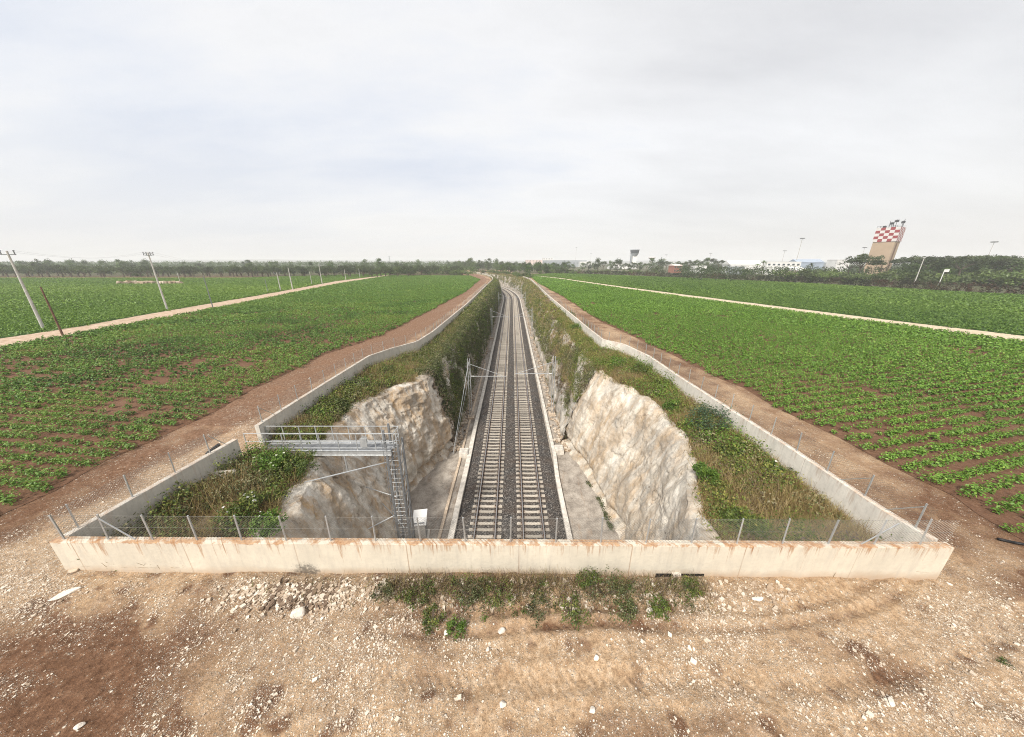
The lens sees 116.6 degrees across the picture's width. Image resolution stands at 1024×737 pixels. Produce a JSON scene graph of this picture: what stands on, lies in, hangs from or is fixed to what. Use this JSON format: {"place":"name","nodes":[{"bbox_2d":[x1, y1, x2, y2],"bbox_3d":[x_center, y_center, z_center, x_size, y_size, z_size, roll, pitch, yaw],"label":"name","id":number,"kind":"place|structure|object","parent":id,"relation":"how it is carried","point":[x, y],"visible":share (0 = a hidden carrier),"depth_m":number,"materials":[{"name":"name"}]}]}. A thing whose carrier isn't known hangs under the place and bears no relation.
{"place":"outdoors","nodes":[
{"label":"outdoors","id":0,"kind":"place"},
{"bbox_2d":[0,275,386,346],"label":"dirt road","id":1,"kind":"structure","parent":0,"point":[21,338],"depth_m":59.88,"materials":[{"name":"beige soil"}]},
{"bbox_2d":[0,273,388,337],"bbox_3d":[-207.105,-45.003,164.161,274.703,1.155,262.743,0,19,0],"label":"crop plants","id":2,"kind":"object","parent":0,"point":[84,296],"visible":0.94,"depth_m":98.46,"materials":[{"name":"green plant"}]},
{"bbox_2d":[0,282,476,514],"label":"field soil","id":3,"kind":"structure","parent":0,"point":[25,496],"depth_m":24.24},
{"bbox_2d":[0,275,480,505],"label":"crop plants","id":4,"kind":"object","parent":3,"relation":"on","point":[394,291],"visible":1,"depth_m":36.50,"materials":[{"name":"green plant"}]},
{"bbox_2d":[160,359,420,535],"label":"bank","id":5,"kind":"structure","parent":0,"point":[205,518],"depth_m":13.35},
{"bbox_2d":[244,506,288,537],"bbox_3d":[-9.761,6.228,12.636,1.403,0.921,1.236,4,19,13],"label":"shrub","id":6,"kind":"object","parent":5,"relation":"on","point":[270,515],"visible":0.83,"depth_m":12.52,"materials":[{"name":"green plant"}]},
{"bbox_2d":[77,271,502,577],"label":"undergrowth","id":7,"kind":"object","parent":5,"relation":"on","point":[203,497],"visible":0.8,"depth_m":20.42,"materials":[{"name":"green plant"}]},
{"bbox_2d":[220,489,270,521],"bbox_3d":[-11.353,5.788,13.549,1.568,1.175,1.566,2,19,6],"label":"shrub","id":8,"kind":"object","parent":7,"relation":"on","point":[244,500],"visible":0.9,"depth_m":13.36,"materials":[{"name":"green plant"}]},
{"bbox_2d":[246,446,290,474],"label":"shrub","id":9,"kind":"object","parent":7,"relation":"on","point":[279,458],"visible":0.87,"depth_m":15.92,"materials":[{"name":"green plant"}]},
{"bbox_2d":[323,394,349,407],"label":"shrub","id":10,"kind":"object","parent":5,"relation":"on","point":[336,399],"visible":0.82,"depth_m":22.94,"materials":[{"name":"green plant"}]},
{"bbox_2d":[251,371,453,537],"bbox_3d":[-9.433,7.751,23.288,6.564,9.152,23.400,0,19,0],"label":"rock face","id":11,"kind":"object","parent":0,"point":[412,410],"visible":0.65,"depth_m":22.06},
{"bbox_2d":[282,449,321,476],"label":"shrub","id":12,"kind":"object","parent":11,"relation":"on","point":[300,462],"visible":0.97,"depth_m":16.08,"materials":[{"name":"green plant"}]},
{"bbox_2d":[88,259,826,262],"bbox_3d":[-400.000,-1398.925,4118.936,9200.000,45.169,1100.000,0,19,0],"label":"hills","id":13,"kind":"structure","parent":0,"point":[263,260],"depth_m":3870.50,"materials":[{"name":"green plant"}]},
{"bbox_2d":[441,320,494,440],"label":"rock slope","id":14,"kind":"structure","parent":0,"point":[448,384],"depth_m":40.62,"materials":[{"name":"grey stone"}]},
{"bbox_2d":[0,263,1023,736],"bbox_3d":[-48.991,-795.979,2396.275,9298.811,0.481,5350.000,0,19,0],"label":"ground","id":15,"kind":"structure","parent":0,"point":[88,667],"depth_m":8.69,"materials":[{"name":"soil"}]},
{"bbox_2d":[0,250,44,328],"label":"utility pole","id":16,"kind":"object","parent":15,"relation":"on","point":[35,311],"visible":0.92,"depth_m":47.70,"materials":[{"name":"concrete"}]},
{"bbox_2d":[40,287,63,335],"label":"wooden pole","id":17,"kind":"object","parent":15,"relation":"on","point":[55,319],"visible":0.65,"depth_m":44.03,"materials":[{"name":"brown wood"}]},
{"bbox_2d":[48,587,81,600],"bbox_3d":[-14.112,7.099,9.986,0.666,0.090,0.260,-12,22,-32],"label":"rock","id":18,"kind":"object","parent":15,"relation":"on","point":[65,593],"visible":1,"depth_m":9.96,"materials":[{"name":"white stone"}]},
{"bbox_2d":[72,265,90,276],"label":"olive tree","id":19,"kind":"object","parent":15,"relation":"on","point":[84,269],"visible":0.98,"depth_m":222.89,"materials":[{"name":"green plant"}]},
{"bbox_2d":[90,266,111,276],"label":"olive tree","id":20,"kind":"object","parent":15,"relation":"on","point":[103,271],"visible":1,"depth_m":222.63,"materials":[{"name":"green plant"}]},
{"bbox_2d":[133,265,154,276],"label":"olive tree","id":21,"kind":"object","parent":15,"relation":"on","point":[146,270],"visible":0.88,"depth_m":225.43,"materials":[{"name":"green plant"}]},
{"bbox_2d":[63,439,242,536],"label":"concrete wall","id":22,"kind":"structure","parent":15,"relation":"on","point":[129,507],"depth_m":12.94,"materials":[{"name":"grey concrete"}]},
{"bbox_2d":[57,429,224,532],"bbox_3d":[-14.631,4.208,13.080,0.077,1.021,5.543,2,19,5],"label":"wire fence","id":23,"kind":"object","parent":22,"relation":"on","point":[128,487],"visible":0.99,"depth_m":12.29,"materials":[{"name":"metal"}]},
{"bbox_2d":[142,252,168,309],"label":"utility pole","id":24,"kind":"object","parent":15,"relation":"on","point":[161,292],"visible":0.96,"depth_m":67.37,"materials":[{"name":"concrete"}]},
{"bbox_2d":[0,260,549,274],"bbox_3d":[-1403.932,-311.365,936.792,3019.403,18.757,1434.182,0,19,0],"label":"grove","id":25,"kind":"object","parent":15,"relation":"on","point":[179,263],"visible":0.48,"depth_m":438.02,"materials":[{"name":"green plant"}]},
{"bbox_2d":[290,606,305,618],"bbox_3d":[-6.364,7.271,9.406,0.376,0.316,0.259,-6,19,-16],"label":"rock","id":26,"kind":"object","parent":15,"relation":"on","point":[298,612],"visible":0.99,"depth_m":9.32,"materials":[{"name":"white stone"}]},
{"bbox_2d":[254,272,492,445],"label":"concrete wall","id":27,"kind":"structure","parent":15,"relation":"on","point":[278,417],"depth_m":25.25,"materials":[{"name":"grey concrete"}]},
{"bbox_2d":[255,288,481,421],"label":"wire fence","id":28,"kind":"object","parent":27,"relation":"on","point":[349,364],"visible":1,"depth_m":26.39,"materials":[{"name":"metal"}]},
{"bbox_2d":[369,578,395,603],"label":"weed","id":29,"kind":"object","parent":15,"relation":"on","point":[389,592],"visible":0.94,"depth_m":9.78,"materials":[{"name":"green plant"}]},
{"bbox_2d":[394,581,428,605],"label":"weed","id":30,"kind":"object","parent":15,"relation":"on","point":[408,600],"visible":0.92,"depth_m":9.69,"materials":[{"name":"green plant"}]},
{"bbox_2d":[421,602,446,638],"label":"weed","id":31,"kind":"object","parent":15,"relation":"on","point":[429,627],"visible":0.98,"depth_m":9.18,"materials":[{"name":"green plant"}]},
{"bbox_2d":[445,613,466,640],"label":"weed","id":32,"kind":"object","parent":15,"relation":"on","point":[460,626],"visible":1,"depth_m":9.02,"materials":[{"name":"green plant"}]},
{"bbox_2d":[209,563,719,628],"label":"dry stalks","id":33,"kind":"object","parent":15,"relation":"on","point":[645,586],"visible":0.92,"depth_m":9.95,"materials":[{"name":"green plant"}]},
{"bbox_2d":[459,576,485,611],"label":"weed","id":34,"kind":"object","parent":15,"relation":"on","point":[473,592],"visible":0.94,"depth_m":9.73,"materials":[{"name":"green plant"}]},
{"bbox_2d":[482,574,518,611],"bbox_3d":[-0.411,6.949,9.722,1.053,0.633,1.228,-10,21,-28],"label":"weed","id":35,"kind":"object","parent":15,"relation":"on","point":[508,597],"visible":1,"depth_m":9.61,"materials":[{"name":"green plant"}]},
{"bbox_2d":[49,536,954,580],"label":"concrete wall","id":36,"kind":"structure","parent":15,"relation":"on","point":[800,559],"depth_m":10.37,"materials":[{"name":"beige concrete"}]},
{"bbox_2d":[43,514,958,544],"bbox_3d":[-0.475,5.193,10.153,29.054,1.021,0.117,0,19,0],"label":"wire fence","id":37,"kind":"object","parent":36,"relation":"on","point":[100,520],"visible":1,"depth_m":10.15,"materials":[{"name":"metal"}]},
{"bbox_2d":[655,573,703,576],"bbox_3d":[5.600,6.972,10.603,1.600,0.300,0.080,0,19,0],"label":"drain opening","id":38,"kind":"object","parent":36,"relation":"attached to","point":[666,574],"visible":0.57,"depth_m":10.54,"materials":[{"name":"black plastic"}]},
{"bbox_2d":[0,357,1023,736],"bbox_3d":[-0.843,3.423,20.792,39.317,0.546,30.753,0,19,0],"label":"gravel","id":39,"kind":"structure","parent":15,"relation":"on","point":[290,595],"depth_m":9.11,"materials":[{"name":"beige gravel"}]},
{"bbox_2d":[515,581,555,627],"bbox_3d":[0.755,7.139,9.636,1.036,0.589,1.408,-8,20,-21],"label":"weed","id":40,"kind":"object","parent":15,"relation":"on","point":[536,614],"visible":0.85,"depth_m":9.43,"materials":[{"name":"green plant"}]},
{"bbox_2d":[408,570,699,622],"bbox_3d":[1.310,7.044,9.813,8.912,0.747,1.439,0,19,0],"label":"weed growth","id":41,"kind":"object","parent":15,"relation":"on","point":[544,583],"visible":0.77,"depth_m":9.83,"materials":[{"name":"green plant"}]},
{"bbox_2d":[543,260,586,266],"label":"terminal","id":42,"kind":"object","parent":15,"relation":"on","point":[575,263],"visible":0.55,"depth_m":705.64,"materials":[{"name":"white glass"}]},
{"bbox_2d":[553,589,594,630],"bbox_3d":[1.837,7.153,9.407,1.070,0.620,1.126,-5,19,-15],"label":"weed","id":43,"kind":"object","parent":15,"relation":"on","point":[575,613],"visible":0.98,"depth_m":9.25,"materials":[{"name":"green plant"}]},
{"bbox_2d":[574,566,602,589],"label":"weed","id":44,"kind":"object","parent":15,"relation":"on","point":[584,583],"visible":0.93,"depth_m":10.05,"materials":[{"name":"green plant"}]},
{"bbox_2d":[582,566,630,608],"bbox_3d":[2.936,6.792,9.842,1.578,0.797,1.172,0,19,1],"label":"weed","id":45,"kind":"object","parent":15,"relation":"on","point":[620,589],"visible":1,"depth_m":9.73,"materials":[{"name":"green plant"}]},
{"bbox_2d":[615,592,638,625],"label":"weed","id":46,"kind":"object","parent":15,"relation":"on","point":[628,604],"visible":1,"depth_m":9.38,"materials":[{"name":"green plant"}]},
{"bbox_2d":[647,592,671,621],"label":"weed","id":47,"kind":"object","parent":15,"relation":"on","point":[660,609],"visible":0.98,"depth_m":9.38,"materials":[{"name":"green plant"}]},
{"bbox_2d":[668,264,682,272],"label":"house","id":48,"kind":"structure","parent":15,"relation":"on","point":[671,268],"depth_m":311.94,"materials":[{"name":"pink paint"}]},
{"bbox_2d":[680,574,704,597],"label":"weed","id":49,"kind":"object","parent":15,"relation":"on","point":[688,580],"visible":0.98,"depth_m":9.94,"materials":[{"name":"green plant"}]},
{"bbox_2d":[523,276,937,541],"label":"concrete wall","id":50,"kind":"structure","parent":15,"relation":"on","point":[857,503],"depth_m":14.83,"materials":[{"name":"grey concrete"}]},
{"bbox_2d":[538,283,935,531],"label":"wire fence","id":51,"kind":"object","parent":50,"relation":"on","point":[870,483],"visible":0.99,"depth_m":15.16,"materials":[{"name":"metal"}]},
{"bbox_2d":[721,261,762,272],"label":"hangar","id":52,"kind":"structure","parent":15,"relation":"on","point":[750,264],"depth_m":279.25,"materials":[{"name":"white paint"}]},
{"bbox_2d":[762,262,800,273],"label":"building","id":53,"kind":"structure","parent":15,"relation":"on","point":[782,264],"depth_m":269.45,"materials":[{"name":"white concrete"}]},
{"bbox_2d":[769,268,799,280],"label":"bushy tree","id":54,"kind":"object","parent":15,"relation":"on","point":[790,273],"visible":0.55,"depth_m":175.13,"materials":[{"name":"green plant"}]},
{"bbox_2d":[554,269,1023,293],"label":"hedge","id":55,"kind":"object","parent":15,"relation":"on","point":[875,282],"visible":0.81,"depth_m":135.10,"materials":[{"name":"green plant"}]},
{"bbox_2d":[793,268,817,280],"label":"bushy tree","id":56,"kind":"object","parent":15,"relation":"on","point":[802,272],"visible":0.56,"depth_m":174.57,"materials":[{"name":"green plant"}]},
{"bbox_2d":[789,259,823,270],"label":"shed","id":57,"kind":"structure","parent":15,"relation":"on","point":[804,262],"depth_m":279.75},
{"bbox_2d":[816,268,852,281],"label":"bushy tree","id":58,"kind":"object","parent":15,"relation":"on","point":[832,274],"visible":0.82,"depth_m":166.45,"materials":[{"name":"green plant"}]},
{"bbox_2d":[825,260,849,271],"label":"building","id":59,"kind":"structure","parent":15,"relation":"on","point":[831,263],"depth_m":262.70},
{"bbox_2d":[674,263,1016,280],"bbox_3d":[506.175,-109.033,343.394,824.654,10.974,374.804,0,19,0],"label":"wood","id":60,"kind":"object","parent":15,"relation":"on","point":[714,268],"visible":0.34,"depth_m":198.13,"materials":[{"name":"green plant"}]},
{"bbox_2d":[844,253,884,272],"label":"umbrella pine","id":61,"kind":"object","parent":15,"relation":"on","point":[863,257],"visible":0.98,"depth_m":177.45,"materials":[{"name":"green plant"}]},
{"bbox_2d":[862,272,896,282],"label":"bushy tree","id":62,"kind":"object","parent":15,"relation":"on","point":[880,274],"visible":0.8,"depth_m":155.05,"materials":[{"name":"green plant"}]},
{"bbox_2d":[865,259,899,271],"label":"umbrella pine","id":63,"kind":"object","parent":15,"relation":"on","point":[876,262],"visible":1,"depth_m":172.00,"materials":[{"name":"green plant"}]},
{"bbox_2d":[863,220,905,273],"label":"checkered tower","id":64,"kind":"structure","parent":15,"relation":"on","point":[886,241],"depth_m":218.72,"materials":[{"name":"multicoloured concrete"}]},
{"bbox_2d":[876,269,917,282],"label":"bushy tree","id":65,"kind":"object","parent":15,"relation":"on","point":[900,275],"visible":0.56,"depth_m":154.36,"materials":[{"name":"green plant"}]},
{"bbox_2d":[897,262,930,278],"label":"broadleaf tree","id":66,"kind":"object","parent":15,"relation":"on","point":[915,265],"visible":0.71,"depth_m":152.35,"materials":[{"name":"green plant"}]},
{"bbox_2d":[910,270,944,284],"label":"bushy tree","id":67,"kind":"object","parent":15,"relation":"on","point":[923,277],"visible":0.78,"depth_m":146.59,"materials":[{"name":"green plant"}]},
{"bbox_2d":[910,257,948,268],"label":"umbrella pine","id":68,"kind":"object","parent":15,"relation":"on","point":[934,261],"visible":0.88,"depth_m":168.67,"materials":[{"name":"green plant"}]},
{"bbox_2d":[927,262,956,275],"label":"broadleaf tree","id":69,"kind":"object","parent":15,"relation":"on","point":[936,268],"visible":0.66,"depth_m":167.54,"materials":[{"name":"green plant"}]},
{"bbox_2d":[942,274,964,284],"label":"bushy tree","id":70,"kind":"object","parent":15,"relation":"on","point":[950,278],"visible":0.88,"depth_m":145.97,"materials":[{"name":"green plant"}]},
{"bbox_2d":[942,256,990,274],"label":"umbrella pine","id":71,"kind":"object","parent":15,"relation":"on","point":[967,260],"visible":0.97,"depth_m":161.75,"materials":[{"name":"green plant"}]},
{"bbox_2d":[961,262,993,278],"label":"broadleaf tree","id":72,"kind":"object","parent":15,"relation":"on","point":[977,267],"visible":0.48,"depth_m":162.31,"materials":[{"name":"green plant"}]},
{"bbox_2d":[958,269,1008,284],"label":"bushy tree","id":73,"kind":"object","parent":15,"relation":"on","point":[995,278],"visible":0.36,"depth_m":136.84,"materials":[{"name":"green plant"}]},
{"bbox_2d":[958,268,1009,285],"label":"bushy tree","id":74,"kind":"object","parent":15,"relation":"on","point":[973,279],"visible":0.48,"depth_m":141.40,"materials":[{"name":"green plant"}]},
{"bbox_2d":[969,258,1020,268],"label":"umbrella pine","id":75,"kind":"object","parent":15,"relation":"on","point":[999,262],"visible":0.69,"depth_m":161.04,"materials":[{"name":"green plant"}]},
{"bbox_2d":[974,269,1023,286],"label":"bushy tree","id":76,"kind":"object","parent":15,"relation":"on","point":[1008,278],"visible":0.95,"depth_m":132.17,"materials":[{"name":"green plant"}]},
{"bbox_2d":[995,258,1023,272],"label":"broadleaf tree","id":77,"kind":"object","parent":15,"relation":"on","point":[1018,268],"visible":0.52,"depth_m":160.76,"materials":[{"name":"green plant"}]},
{"bbox_2d":[0,0,1023,272],"label":"sky","id":78,"kind":"structure","parent":0,"point":[355,130],"materials":[{"name":"white"}]},
{"bbox_2d":[404,286,620,539],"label":"cutting floor","id":79,"kind":"structure","parent":0,"point":[430,492],"depth_m":27.98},
{"bbox_2d":[243,423,415,537],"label":"access platform","id":80,"kind":"structure","parent":79,"relation":"on","point":[362,446],"depth_m":18.03,"materials":[{"name":"grey metal"}]},
{"bbox_2d":[413,509,429,538],"bbox_3d":[-6.550,11.407,22.726,1.000,2.180,1.200,-3,19,-8],"label":"service cabinet","id":81,"kind":"object","parent":79,"relation":"on","point":[421,514],"visible":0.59,"depth_m":22.42,"materials":[{"name":"grey metal"}]},
{"bbox_2d":[437,363,485,538],"bbox_3d":[-5.299,7.271,38.215,0.285,0.340,52.000,0,19,0],"label":"ditch edging","id":82,"kind":"object","parent":79,"relation":"on","point":[450,496],"visible":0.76,"depth_m":29.44,"materials":[{"name":"beige concrete"}]},
{"bbox_2d":[459,448,468,458],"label":"concrete block","id":83,"kind":"structure","parent":79,"relation":"on","point":[463,453],"depth_m":32.40,"materials":[{"name":"grey concrete"}]},
{"bbox_2d":[447,296,503,538],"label":"trough kerb","id":84,"kind":"structure","parent":79,"relation":"on","point":[456,512],"depth_m":31.93,"materials":[{"name":"concrete"}]},
{"bbox_2d":[453,359,505,452],"bbox_3d":[-3.435,3.960,35.594,4.998,8.112,8.691,1,19,3],"label":"catenary mast","id":85,"kind":"object","parent":79,"relation":"on","point":[471,417],"visible":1,"depth_m":38.79,"materials":[{"name":"metal"}]},
{"bbox_2d":[448,309,570,451],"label":"rubble","id":86,"kind":"object","parent":79,"relation":"on","point":[460,438],"visible":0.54,"depth_m":40.34,"materials":[{"name":"stone"}]},
{"bbox_2d":[454,287,566,538],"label":"ballast","id":87,"kind":"structure","parent":79,"relation":"on","point":[509,503],"depth_m":31.82,"materials":[{"name":"grey gravel"}]},
{"bbox_2d":[468,289,509,538],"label":"railway track","id":88,"kind":"structure","parent":87,"relation":"on","point":[506,325],"depth_m":33.66,"materials":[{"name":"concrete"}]},
{"bbox_2d":[501,287,549,538],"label":"railway track","id":89,"kind":"structure","parent":87,"relation":"on","point":[516,326],"depth_m":33.59,"materials":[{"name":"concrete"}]},
{"bbox_2d":[515,356,555,416],"bbox_3d":[3.044,2.353,40.360,5.288,8.107,0.865,0,19,0],"label":"catenary mast","id":90,"kind":"object","parent":79,"relation":"on","point":[551,413],"visible":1,"depth_m":39.98,"materials":[{"name":"metal"}]},
{"bbox_2d":[501,286,572,538],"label":"trough kerb","id":91,"kind":"structure","parent":79,"relation":"on","point":[561,497],"depth_m":32.71,"materials":[{"name":"concrete"}]},
{"bbox_2d":[554,445,563,454],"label":"concrete block","id":92,"kind":"structure","parent":79,"relation":"on","point":[559,449],"depth_m":32.93,"materials":[{"name":"grey concrete"}]},
{"bbox_2d":[464,271,595,442],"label":"rock slope","id":93,"kind":"structure","parent":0,"point":[560,410],"depth_m":44.04,"materials":[{"name":"grey stone"}]},
{"bbox_2d":[630,249,639,262],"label":"control tower","id":94,"kind":"structure","parent":0,"point":[634,253],"depth_m":524.23,"materials":[{"name":"white paint"}]},
{"bbox_2d":[564,370,720,539],"bbox_3d":[8.855,7.728,23.360,5.219,9.150,23.448,-1,19,-3],"label":"rock face","id":95,"kind":"object","parent":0,"point":[626,453],"visible":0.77,"depth_m":23.54},
{"bbox_2d":[534,275,1023,340],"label":"dirt path","id":96,"kind":"structure","parent":0,"point":[994,334],"depth_m":59.88,"materials":[{"name":"beige soil"}]},
{"bbox_2d":[542,285,1023,540],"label":"field soil","id":97,"kind":"structure","parent":0,"point":[975,504],"depth_m":21.30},
{"bbox_2d":[531,276,1023,532],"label":"crop plants","id":98,"kind":"object","parent":97,"relation":"on","point":[640,299],"visible":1,"depth_m":33.25,"materials":[{"name":"green plant"}]},
{"bbox_2d":[585,281,1023,335],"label":"field","id":99,"kind":"structure","parent":0,"point":[927,323],"depth_m":62.29,"materials":[{"name":"plant"}]},
{"bbox_2d":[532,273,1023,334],"bbox_3d":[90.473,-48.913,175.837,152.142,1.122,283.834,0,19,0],"label":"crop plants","id":100,"kind":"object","parent":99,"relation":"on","point":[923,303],"visible":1,"depth_m":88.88,"materials":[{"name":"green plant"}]},
{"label":"bank","id":101,"kind":"structure","parent":0,"visible":0},
{"bbox_2d":[629,362,652,374],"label":"shrub","id":102,"kind":"object","parent":101,"relation":"on","point":[643,368],"visible":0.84,"depth_m":29.27,"materials":[{"name":"green plant"}]},
{"bbox_2d":[487,272,926,576],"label":"undergrowth","id":103,"kind":"object","parent":101,"relation":"on","point":[745,479],"visible":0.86,"depth_m":17.14,"materials":[{"name":"green plant"}]},
{"bbox_2d":[660,399,680,410],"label":"shrub","id":104,"kind":"object","parent":103,"relation":"on","point":[671,402],"visible":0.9,"depth_m":22.86,"materials":[{"name":"green plant"}]},
{"bbox_2d":[692,461,721,485],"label":"shrub","id":105,"kind":"object","parent":103,"relation":"on","point":[700,469],"visible":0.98,"depth_m":15.44,"materials":[{"name":"green plant"}]},
{"bbox_2d":[720,501,776,539],"bbox_3d":[9.404,6.136,12.677,1.640,1.073,1.685,-5,19,-14],"label":"shrub","id":106,"kind":"object","parent":103,"relation":"on","point":[731,513],"visible":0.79,"depth_m":12.70,"materials":[{"name":"green plant"}]},
{"bbox_2d":[681,400,743,434],"bbox_3d":[12.722,3.195,19.867,3.357,2.068,2.873,-7,20,-20],"label":"shrub","id":107,"kind":"object","parent":101,"relation":"on","point":[704,415],"visible":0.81,"depth_m":19.70,"materials":[{"name":"green plant"}]},
{"bbox_2d":[713,442,738,458],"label":"shrub","id":108,"kind":"object","parent":101,"relation":"on","point":[722,447],"visible":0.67,"depth_m":17.32,"materials":[{"name":"green plant"}]},
{"bbox_2d":[762,458,798,479],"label":"shrub","id":109,"kind":"object","parent":101,"relation":"on","point":[775,462],"visible":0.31,"depth_m":15.47,"materials":[{"name":"green plant"}]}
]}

